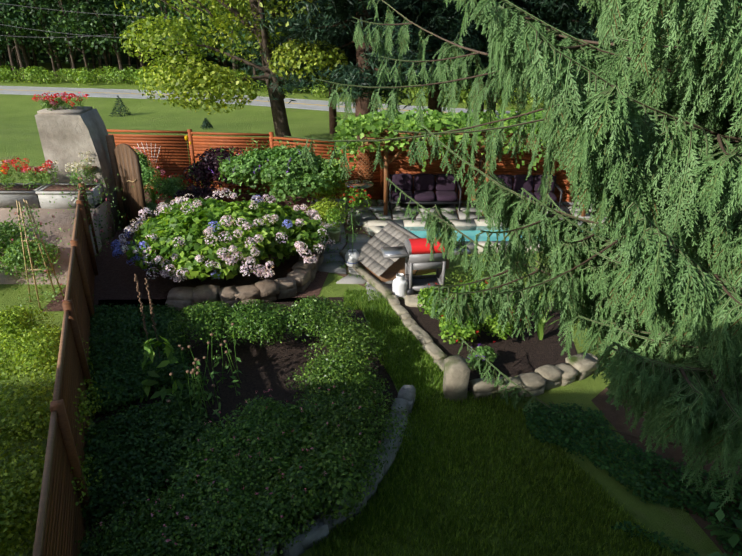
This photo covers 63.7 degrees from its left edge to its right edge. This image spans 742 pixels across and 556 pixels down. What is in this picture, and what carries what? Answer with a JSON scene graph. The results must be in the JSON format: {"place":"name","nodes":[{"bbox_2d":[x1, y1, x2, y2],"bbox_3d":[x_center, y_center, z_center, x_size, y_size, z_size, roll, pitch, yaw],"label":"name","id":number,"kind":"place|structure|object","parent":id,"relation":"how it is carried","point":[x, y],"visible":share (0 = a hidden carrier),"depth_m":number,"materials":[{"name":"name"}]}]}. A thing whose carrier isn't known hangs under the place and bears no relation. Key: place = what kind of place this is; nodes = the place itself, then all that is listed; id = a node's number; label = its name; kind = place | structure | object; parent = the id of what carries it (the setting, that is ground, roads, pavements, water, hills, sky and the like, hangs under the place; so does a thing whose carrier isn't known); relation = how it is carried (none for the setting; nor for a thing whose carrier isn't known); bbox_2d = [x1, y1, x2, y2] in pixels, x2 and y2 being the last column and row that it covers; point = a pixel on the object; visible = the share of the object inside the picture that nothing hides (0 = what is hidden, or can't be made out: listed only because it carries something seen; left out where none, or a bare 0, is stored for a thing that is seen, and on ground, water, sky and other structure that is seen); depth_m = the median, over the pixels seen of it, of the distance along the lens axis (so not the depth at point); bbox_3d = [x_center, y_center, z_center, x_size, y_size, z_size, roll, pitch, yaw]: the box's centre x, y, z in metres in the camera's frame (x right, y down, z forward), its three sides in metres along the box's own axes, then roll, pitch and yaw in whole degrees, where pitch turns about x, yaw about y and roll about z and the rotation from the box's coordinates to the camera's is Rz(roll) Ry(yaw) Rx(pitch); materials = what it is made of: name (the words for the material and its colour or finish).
{"place":"outdoors","nodes":[
{"label":"outdoors","id":0,"kind":"place"},
{"bbox_2d":[0,220,61,278],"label":"neighbour shrubs","id":1,"kind":"object","parent":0,"point":[16,256],"visible":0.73,"depth_m":12.55,"materials":[{"name":"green plant"}]},
{"bbox_2d":[0,183,105,208],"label":"trough planters","id":2,"kind":"object","parent":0,"point":[37,197],"visible":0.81,"depth_m":14.04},
{"bbox_2d":[0,184,96,190],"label":"trough soil","id":3,"kind":"structure","parent":2,"relation":"in","point":[49,188],"depth_m":14.25,"materials":[{"name":"brown soil"}]},
{"bbox_2d":[0,3,284,39],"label":"utility cables","id":4,"kind":"object","parent":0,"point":[75,34],"visible":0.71,"depth_m":38.91,"materials":[{"name":"black metal"}]},
{"bbox_2d":[0,11,488,66],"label":"forest backdrop","id":5,"kind":"structure","parent":0,"point":[124,57],"depth_m":70.85,"materials":[{"name":"green plant"}]},
{"bbox_2d":[165,227,341,310],"bbox_3d":[-1.891,-0.181,12.826,1.786,0.445,4.949,19,31,34],"label":"stone border","id":6,"kind":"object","parent":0,"point":[300,277],"depth_m":11.67,"materials":[{"name":"grey stone"}]},
{"bbox_2d":[0,86,537,117],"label":"road","id":7,"kind":"structure","parent":0,"point":[109,93],"depth_m":48.51,"materials":[{"name":"grey asphalt"}]},
{"bbox_2d":[1,89,453,112],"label":"road centre line","id":8,"kind":"object","parent":7,"relation":"on","point":[207,97],"visible":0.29,"depth_m":49.43,"materials":[{"name":"yellow"}]},
{"bbox_2d":[15,86,515,115],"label":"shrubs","id":9,"kind":"object","parent":7,"relation":"on","point":[232,103],"visible":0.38,"depth_m":47.09,"materials":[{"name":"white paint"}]},
{"bbox_2d":[224,3,417,133],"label":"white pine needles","id":10,"kind":"object","parent":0,"point":[262,72],"depth_m":28.44,"materials":[{"name":"plant"}]},
{"bbox_2d":[238,0,480,149],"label":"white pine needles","id":11,"kind":"object","parent":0,"point":[349,74],"depth_m":20.62,"materials":[{"name":"plant"}]},
{"bbox_2d":[0,61,722,555],"bbox_3d":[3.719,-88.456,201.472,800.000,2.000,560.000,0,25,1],"label":"ground","id":12,"kind":"structure","parent":0,"point":[18,133],"depth_m":11.14,"materials":[{"name":"green plant"}]},
{"bbox_2d":[16,199,64,308],"bbox_3d":[-6.403,-0.474,11.403,0.560,2.102,0.484,21,32,37],"label":"bamboo frame","id":13,"kind":"object","parent":12,"relation":"on","point":[26,240],"visible":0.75,"depth_m":11.34,"materials":[{"name":"beige wood"}]},
{"bbox_2d":[0,304,109,555],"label":"hedge","id":14,"kind":"object","parent":12,"relation":"on","point":[22,409],"visible":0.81,"depth_m":7.44,"materials":[{"name":"green plant"}]},
{"bbox_2d":[0,199,114,284],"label":"stucco wall","id":15,"kind":"structure","parent":12,"relation":"on","point":[64,220],"depth_m":13.71,"materials":[{"name":"beige paint"}]},
{"bbox_2d":[0,97,95,189],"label":"flower foliage","id":16,"kind":"object","parent":15,"relation":"on","point":[48,105],"visible":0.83,"depth_m":14.11,"materials":[{"name":"green plant"}]},
{"bbox_2d":[0,92,94,174],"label":"flowers","id":17,"kind":"object","parent":16,"relation":"attached to","point":[49,161],"depth_m":14.03,"materials":[{"name":"red plant"}]},
{"bbox_2d":[42,183,98,555],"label":"side fence","id":18,"kind":"object","parent":12,"relation":"on","point":[65,527],"visible":0.92,"depth_m":7.24,"materials":[{"name":"brown wood"}]},
{"bbox_2d":[33,187,81,555],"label":"fence rail","id":19,"kind":"object","parent":18,"relation":"attached to","point":[41,519],"visible":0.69,"depth_m":6.06,"materials":[{"name":"brown wood"}]},
{"bbox_2d":[35,106,122,232],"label":"concrete pillar","id":20,"kind":"structure","parent":12,"relation":"on","point":[68,135],"depth_m":14.40,"materials":[{"name":"grey concrete"}]},
{"bbox_2d":[40,190,328,311],"bbox_3d":[-4.330,-1.194,15.347,6.150,0.001,8.675,-4,26,-9],"label":"soil bed","id":21,"kind":"object","parent":12,"relation":"on","point":[114,278],"visible":0.2,"depth_m":12.81,"materials":[{"name":"brown soil"}]},
{"bbox_2d":[106,135,126,227],"bbox_3d":[-6.389,-2.403,15.115,0.140,2.400,0.140,0,25,1],"label":"gate post","id":22,"kind":"object","parent":21,"relation":"on","point":[110,141],"visible":0.64,"depth_m":14.94,"materials":[{"name":"brown wood"}]},
{"bbox_2d":[114,143,148,228],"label":"garden gate","id":23,"kind":"structure","parent":21,"relation":"on","point":[129,169],"depth_m":14.64,"materials":[{"name":"brown wood"}]},
{"bbox_2d":[133,142,160,167],"bbox_3d":[-6.664,-3.352,18.102,0.828,1.551,0.124,0,25,1],"label":"fan trellis","id":24,"kind":"object","parent":21,"relation":"on","point":[153,166],"visible":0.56,"depth_m":17.88,"materials":[{"name":"white wood"}]},
{"bbox_2d":[143,180,205,204],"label":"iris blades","id":25,"kind":"object","parent":21,"relation":"on","point":[152,199],"visible":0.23,"depth_m":16.72,"materials":[{"name":"green plant"}]},
{"bbox_2d":[173,145,255,204],"bbox_3d":[-4.555,-2.757,16.589,2.244,1.596,2.856,11,27,21],"label":"purple leaf shrub","id":26,"kind":"object","parent":21,"relation":"on","point":[210,161],"visible":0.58,"depth_m":16.53,"materials":[{"name":"purple plant"}]},
{"bbox_2d":[208,136,348,205],"bbox_3d":[-2.363,-2.655,15.837,3.567,2.049,2.544,0,25,1],"label":"butterfly bush","id":27,"kind":"object","parent":21,"relation":"on","point":[296,178],"depth_m":15.32,"materials":[{"name":"green plant"}]},
{"bbox_2d":[118,149,271,220],"bbox_3d":[-5.098,-2.581,16.577,4.408,1.460,3.423,0,25,1],"label":"climbing plant","id":28,"kind":"object","parent":12,"relation":"on","point":[167,183],"depth_m":16.90,"materials":[{"name":"green plant"}]},
{"bbox_2d":[136,147,169,185],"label":"flowers","id":29,"kind":"object","parent":28,"relation":"attached to","point":[156,167],"visible":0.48,"depth_m":17.46,"materials":[{"name":"plant"}]},
{"bbox_2d":[119,188,334,282],"bbox_3d":[-3.031,-1.056,12.924,4.503,1.485,3.956,0,25,1],"label":"hydrangea","id":30,"kind":"object","parent":12,"relation":"on","point":[173,223],"depth_m":12.04,"materials":[{"name":"green plant"}]},
{"bbox_2d":[111,195,318,278],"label":"blue flowers","id":31,"kind":"object","parent":30,"relation":"attached to","point":[142,243],"visible":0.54,"depth_m":12.22,"materials":[{"name":"blue plant"}]},
{"bbox_2d":[114,0,347,141],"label":"maple","id":32,"kind":"object","parent":12,"relation":"on","point":[203,82],"depth_m":21.34,"materials":[{"name":"green plant"}]},
{"bbox_2d":[88,297,397,555],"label":"mulch bed","id":33,"kind":"object","parent":12,"relation":"on","point":[263,369],"visible":0.13,"depth_m":9.71,"materials":[{"name":"brown soil"}]},
{"bbox_2d":[134,274,159,357],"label":"seed spikes","id":34,"kind":"object","parent":33,"relation":"on","point":[141,309],"visible":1,"depth_m":9.10,"materials":[{"name":"brown plant"}]},
{"bbox_2d":[80,302,232,555],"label":"ground cover","id":35,"kind":"object","parent":33,"relation":"on","point":[133,452],"visible":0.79,"depth_m":8.26,"materials":[{"name":"green plant"}]},
{"bbox_2d":[140,336,182,401],"bbox_3d":[-3.130,1.323,8.771,0.711,0.991,0.641,0,25,1],"label":"leafy plant","id":36,"kind":"object","parent":33,"relation":"on","point":[149,353],"visible":1,"depth_m":8.69,"materials":[{"name":"green plant"}]},
{"bbox_2d":[167,327,241,427],"bbox_3d":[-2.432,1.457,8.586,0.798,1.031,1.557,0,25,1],"label":"flower stems","id":37,"kind":"object","parent":33,"relation":"on","point":[199,383],"visible":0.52,"depth_m":8.66,"materials":[{"name":"green plant"}]},
{"bbox_2d":[166,323,234,402],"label":"coneflowers","id":38,"kind":"object","parent":37,"relation":"on","point":[197,367],"visible":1,"depth_m":8.44,"materials":[{"name":"brown"}]},
{"bbox_2d":[75,371,412,555],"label":"plants","id":39,"kind":"object","parent":33,"relation":"on","point":[200,506],"visible":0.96,"depth_m":6.68,"materials":[{"name":"green plant"}]},
{"bbox_2d":[100,385,379,544],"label":"ground cover flowers","id":40,"kind":"object","parent":39,"relation":"attached to","point":[168,540],"visible":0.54,"depth_m":6.62,"materials":[{"name":"plant"}]},
{"bbox_2d":[167,294,388,408],"bbox_3d":[-1.271,0.947,9.752,4.136,0.821,2.451,17,30,32],"label":"ground cover","id":41,"kind":"object","parent":33,"relation":"on","point":[345,360],"visible":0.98,"depth_m":9.76,"materials":[{"name":"green plant"}]},
{"bbox_2d":[0,0,518,96],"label":"forest trunks","id":42,"kind":"object","parent":12,"relation":"on","point":[139,64],"visible":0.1,"depth_m":58.73,"materials":[{"name":"brown plant"}]},
{"bbox_2d":[0,0,592,68],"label":"forest foliage","id":43,"kind":"object","parent":42,"relation":"attached to","point":[72,24],"visible":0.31,"depth_m":54.85,"materials":[{"name":"green plant"}]},
{"bbox_2d":[0,65,544,108],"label":"hedge","id":44,"kind":"object","parent":12,"relation":"on","point":[83,75],"visible":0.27,"depth_m":54.73,"materials":[{"name":"green plant"}]},
{"bbox_2d":[226,385,415,555],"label":"stone edging","id":45,"kind":"object","parent":12,"relation":"on","point":[405,398],"visible":0.52,"depth_m":6.96,"materials":[{"name":"grey stone"}]},
{"bbox_2d":[107,129,582,201],"bbox_3d":[2.146,-3.197,17.393,20.976,1.880,0.700,2,25,4],"label":"fence","id":46,"kind":"object","parent":12,"relation":"on","point":[173,155],"visible":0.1,"depth_m":17.56,"materials":[{"name":"brown wood"}]},
{"bbox_2d":[381,238,470,292],"bbox_3d":[1.083,-0.274,12.085,1.740,1.093,0.600,-3,26,-6],"label":"grill","id":47,"kind":"object","parent":12,"relation":"on","point":[420,262],"depth_m":11.82,"materials":[{"name":"silver metal"}]},
{"bbox_2d":[409,238,444,253],"bbox_3d":[1.088,-0.669,11.863,0.660,0.188,0.510,-3,26,-6],"label":"grill lid","id":48,"kind":"object","parent":47,"relation":"attached to","point":[418,246],"visible":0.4,"depth_m":11.67,"materials":[{"name":"red metal"}]},
{"bbox_2d":[404,294,447,306],"bbox_3d":[1.114,0.459,11.839,0.890,0.125,0.493,0,25,1],"label":"stone grill pad","id":49,"kind":"object","parent":12,"relation":"on","point":[411,300],"visible":0.38,"depth_m":11.74,"materials":[{"name":"beige stone"}]},
{"bbox_2d":[314,197,576,298],"bbox_3d":[4.168,-0.966,14.873,11.900,0.001,6.700,0,25,1],"label":"patio base","id":50,"kind":"object","parent":12,"relation":"on","point":[358,230],"depth_m":15.55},
{"bbox_2d":[310,198,618,299],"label":"patio flagstones","id":51,"kind":"object","parent":50,"relation":"on","point":[333,266],"visible":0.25,"depth_m":16.16,"materials":[{"name":"grey stone"}]},
{"bbox_2d":[306,168,349,226],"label":"golden shrub","id":52,"kind":"object","parent":51,"relation":"on","point":[321,207],"visible":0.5,"depth_m":15.07,"materials":[{"name":"green plant"}]},
{"bbox_2d":[328,228,340,241],"bbox_3d":[-0.825,-0.962,13.421,0.310,0.250,0.302,0,25,1],"label":"green pot","id":53,"kind":"object","parent":51,"relation":"on","point":[334,235],"visible":0.88,"depth_m":13.34,"materials":[{"name":"green ceramic"}]},
{"bbox_2d":[345,249,359,266],"bbox_3d":[-0.411,-0.449,13.325,0.346,0.345,0.341,0,25,1],"label":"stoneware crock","id":54,"kind":"object","parent":51,"relation":"on","point":[351,256],"visible":0.75,"depth_m":13.19,"materials":[{"name":"white ceramic"}]},
{"bbox_2d":[342,209,368,251],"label":"potted plant","id":55,"kind":"object","parent":54,"relation":"in","point":[352,229],"visible":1,"depth_m":13.05,"materials":[{"name":"green plant"}]},
{"bbox_2d":[348,210,361,224],"bbox_3d":[-0.413,-1.587,15.774,0.370,0.300,0.361,0,25,1],"label":"stone pot","id":56,"kind":"object","parent":51,"relation":"on","point":[357,217],"visible":0.77,"depth_m":15.68,"materials":[{"name":"grey stone"}]},
{"bbox_2d":[324,187,371,230],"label":"flowering shrub","id":57,"kind":"object","parent":56,"relation":"in","point":[336,218],"visible":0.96,"depth_m":15.33,"materials":[{"name":"green plant"}]},
{"bbox_2d":[340,186,370,202],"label":"mandevilla flowers","id":58,"kind":"object","parent":57,"relation":"on","point":[352,196],"visible":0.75,"depth_m":15.31,"materials":[{"name":"red plant"}]},
{"bbox_2d":[346,180,374,209],"bbox_3d":[-0.334,-2.340,16.920,0.866,0.686,0.914,0,25,1],"label":"patio table","id":59,"kind":"object","parent":51,"relation":"on","point":[358,192],"visible":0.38,"depth_m":16.77,"materials":[{"name":"black metal"}]},
{"bbox_2d":[345,180,372,187],"bbox_3d":[-0.339,-2.639,16.823,0.800,0.012,0.800,0,25,1],"label":"bistro table glass","id":60,"kind":"object","parent":59,"relation":"on","point":[359,183],"visible":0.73,"depth_m":16.87,"materials":[{"name":"clear glass"}]},
{"bbox_2d":[368,206,383,211],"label":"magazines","id":61,"kind":"object","parent":51,"relation":"on","point":[376,209],"visible":0.89,"depth_m":16.70,"materials":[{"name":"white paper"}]},
{"bbox_2d":[392,273,407,296],"bbox_3d":[0.585,0.135,12.033,0.305,0.440,0.310,0,25,1],"label":"propane tank","id":62,"kind":"object","parent":51,"relation":"on","point":[399,286],"visible":0.98,"depth_m":11.93,"materials":[{"name":"white metal"}]},
{"bbox_2d":[360,258,448,281],"bbox_3d":[0.709,-0.628,13.218,1.700,0.820,1.150,-13,28,-25],"label":"frame","id":63,"kind":"object","parent":51,"relation":"on","point":[394,269],"visible":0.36,"depth_m":12.64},
{"bbox_2d":[357,220,419,276],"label":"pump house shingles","id":64,"kind":"object","parent":63,"relation":"on","point":[391,233],"visible":0.67,"depth_m":13.02,"materials":[{"name":"grey wood"}]},
{"bbox_2d":[324,197,518,294],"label":"patio weeds","id":65,"kind":"object","parent":51,"relation":"on","point":[347,241],"visible":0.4,"depth_m":15.98,"materials":[{"name":"green plant"}]},
{"bbox_2d":[389,174,461,210],"bbox_3d":[1.510,-2.409,16.864,2.000,0.840,0.838,0,25,1],"label":"sofa frame","id":66,"kind":"object","parent":51,"relation":"on","point":[391,201],"visible":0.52,"depth_m":16.65,"materials":[{"name":"black metal"}]},
{"bbox_2d":[392,173,457,201],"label":"sofa cushions","id":67,"kind":"object","parent":66,"relation":"on","point":[424,183],"visible":0.92,"depth_m":16.91,"materials":[{"name":"purple fabric"}]},
{"bbox_2d":[363,126,587,216],"bbox_3d":[4.580,-2.859,16.302,9.550,2.205,1.780,0,25,1],"label":"pergola","id":68,"kind":"object","parent":51,"relation":"on","point":[384,133],"visible":0.12,"depth_m":15.71,"materials":[{"name":"brown wood"}]},
{"bbox_2d":[357,144,486,195],"bbox_3d":[1.492,-3.097,16.985,3.771,1.571,0.018,0,25,1],"label":"lattice panel","id":69,"kind":"object","parent":68,"relation":"attached to","point":[373,164],"visible":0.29,"depth_m":16.95,"materials":[{"name":"brown wood"}]},
{"bbox_2d":[332,106,578,201],"bbox_3d":[4.256,-3.124,16.197,10.565,2.698,2.404,0,25,1],"label":"grape vine","id":70,"kind":"object","parent":68,"relation":"attached to","point":[376,124],"depth_m":15.30,"materials":[{"name":"green plant"}]},
{"bbox_2d":[490,175,562,210],"bbox_3d":[4.309,-2.366,16.775,1.900,0.840,0.838,0,25,1],"label":"sofa frame","id":71,"kind":"object","parent":51,"relation":"on","point":[561,191],"visible":0.21,"depth_m":16.57,"materials":[{"name":"black metal"}]},
{"bbox_2d":[494,174,556,202],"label":"sofa cushions","id":72,"kind":"object","parent":71,"relation":"on","point":[519,182],"visible":0.44,"depth_m":16.83,"materials":[{"name":"fabric"}]},
{"bbox_2d":[340,249,598,402],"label":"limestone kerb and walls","id":73,"kind":"structure","parent":12,"relation":"on","point":[536,382],"depth_m":9.21,"materials":[{"name":"beige stone"}]},
{"bbox_2d":[399,297,576,390],"bbox_3d":[2.035,1.075,10.569,3.400,0.001,3.200,0,25,1],"label":"mulch bed","id":74,"kind":"object","parent":12,"relation":"on","point":[515,356],"visible":0.31,"depth_m":10.37,"materials":[{"name":"brown soil"}]},
{"bbox_2d":[417,278,520,343],"bbox_3d":[1.747,0.584,10.850,1.824,0.696,2.063,0,25,1],"label":"shrub","id":75,"kind":"object","parent":74,"relation":"on","point":[452,326],"depth_m":10.31,"materials":[{"name":"green plant"}]},
{"bbox_2d":[466,344,496,371],"bbox_3d":[1.757,1.298,9.655,0.555,0.378,0.560,0,25,1],"label":"verbena","id":76,"kind":"object","parent":74,"relation":"on","point":[488,352],"depth_m":9.55,"materials":[{"name":"green plant"}]},
{"bbox_2d":[497,291,556,339],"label":"daylily blades","id":77,"kind":"object","parent":74,"relation":"on","point":[540,328],"visible":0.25,"depth_m":10.48,"materials":[{"name":"green plant"}]},
{"bbox_2d":[362,218,613,253],"bbox_3d":[4.956,-1.079,14.893,10.367,0.208,1.849,-1,25,-1],"label":"pool coping","id":78,"kind":"object","parent":12,"relation":"on","point":[375,226],"visible":0.15,"depth_m":15.26,"materials":[{"name":"white stone"}]},
{"bbox_2d":[368,226,592,235],"bbox_3d":[5.038,-1.041,14.846,10.220,0.170,1.096,-1,25,-1],"label":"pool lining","id":79,"kind":"object","parent":78,"relation":"attached to","point":[421,228],"visible":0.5,"depth_m":15.25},
{"bbox_2d":[410,229,594,240],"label":"pool water","id":80,"kind":"structure","parent":78,"relation":"in","point":[469,234],"depth_m":14.98,"materials":[{"name":"teal liquid"}]},
{"bbox_2d":[441,259,552,306],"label":"wispy annuals","id":81,"kind":"object","parent":12,"relation":"on","point":[456,283],"visible":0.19,"depth_m":11.83,"materials":[{"name":"green plant"}]},
{"bbox_2d":[284,0,741,508],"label":"spruce","id":82,"kind":"object","parent":12,"relation":"on","point":[605,158],"depth_m":4.96,"materials":[{"name":"green plant"}]},
{"bbox_2d":[462,0,569,128],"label":"tree","id":83,"kind":"object","parent":12,"relation":"on","point":[490,90],"depth_m":30.17,"materials":[{"name":"green plant"}]},
{"bbox_2d":[591,386,741,554],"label":"soil bed","id":84,"kind":"object","parent":12,"relation":"on","point":[615,418],"visible":0.25,"depth_m":8.00,"materials":[{"name":"brown soil"}]},
{"bbox_2d":[522,402,741,555],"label":"ivy ground cover","id":85,"kind":"object","parent":84,"relation":"on","point":[639,462],"visible":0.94,"depth_m":7.58,"materials":[{"name":"green plant"}]},
{"bbox_2d":[704,485,741,555],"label":"leafy plant","id":86,"kind":"object","parent":12,"relation":"on","point":[734,539],"visible":0.92,"depth_m":6.61,"materials":[{"name":"green plant"}]},
{"bbox_2d":[257,0,510,139],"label":"white pine needles","id":87,"kind":"object","parent":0,"point":[351,10],"depth_m":21.36,"materials":[{"name":"plant"}]},
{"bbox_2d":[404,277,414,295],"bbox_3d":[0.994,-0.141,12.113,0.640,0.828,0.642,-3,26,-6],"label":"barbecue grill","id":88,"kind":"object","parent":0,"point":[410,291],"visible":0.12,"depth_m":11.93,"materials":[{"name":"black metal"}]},
{"bbox_2d":[376,1,550,130],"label":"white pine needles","id":89,"kind":"object","parent":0,"point":[483,44],"depth_m":24.69,"materials":[{"name":"plant"}]},
{"bbox_2d":[309,288,677,555],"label":"lawn grass","id":90,"kind":"structure","parent":0,"point":[362,302],"depth_m":7.33,"materials":[{"name":"green plant"}]},
{"bbox_2d":[408,0,586,118],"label":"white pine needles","id":91,"kind":"object","parent":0,"point":[514,94],"depth_m":25.07,"materials":[{"name":"plant"}]},
{"bbox_2d":[463,0,612,137],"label":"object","id":92,"kind":"object","parent":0,"point":[585,36],"depth_m":23.04,"materials":[{"name":"green plant"}]},
{"bbox_2d":[534,0,627,55],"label":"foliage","id":93,"kind":"object","parent":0,"point":[574,9],"depth_m":22.67,"materials":[{"name":"plant"}]}
]}

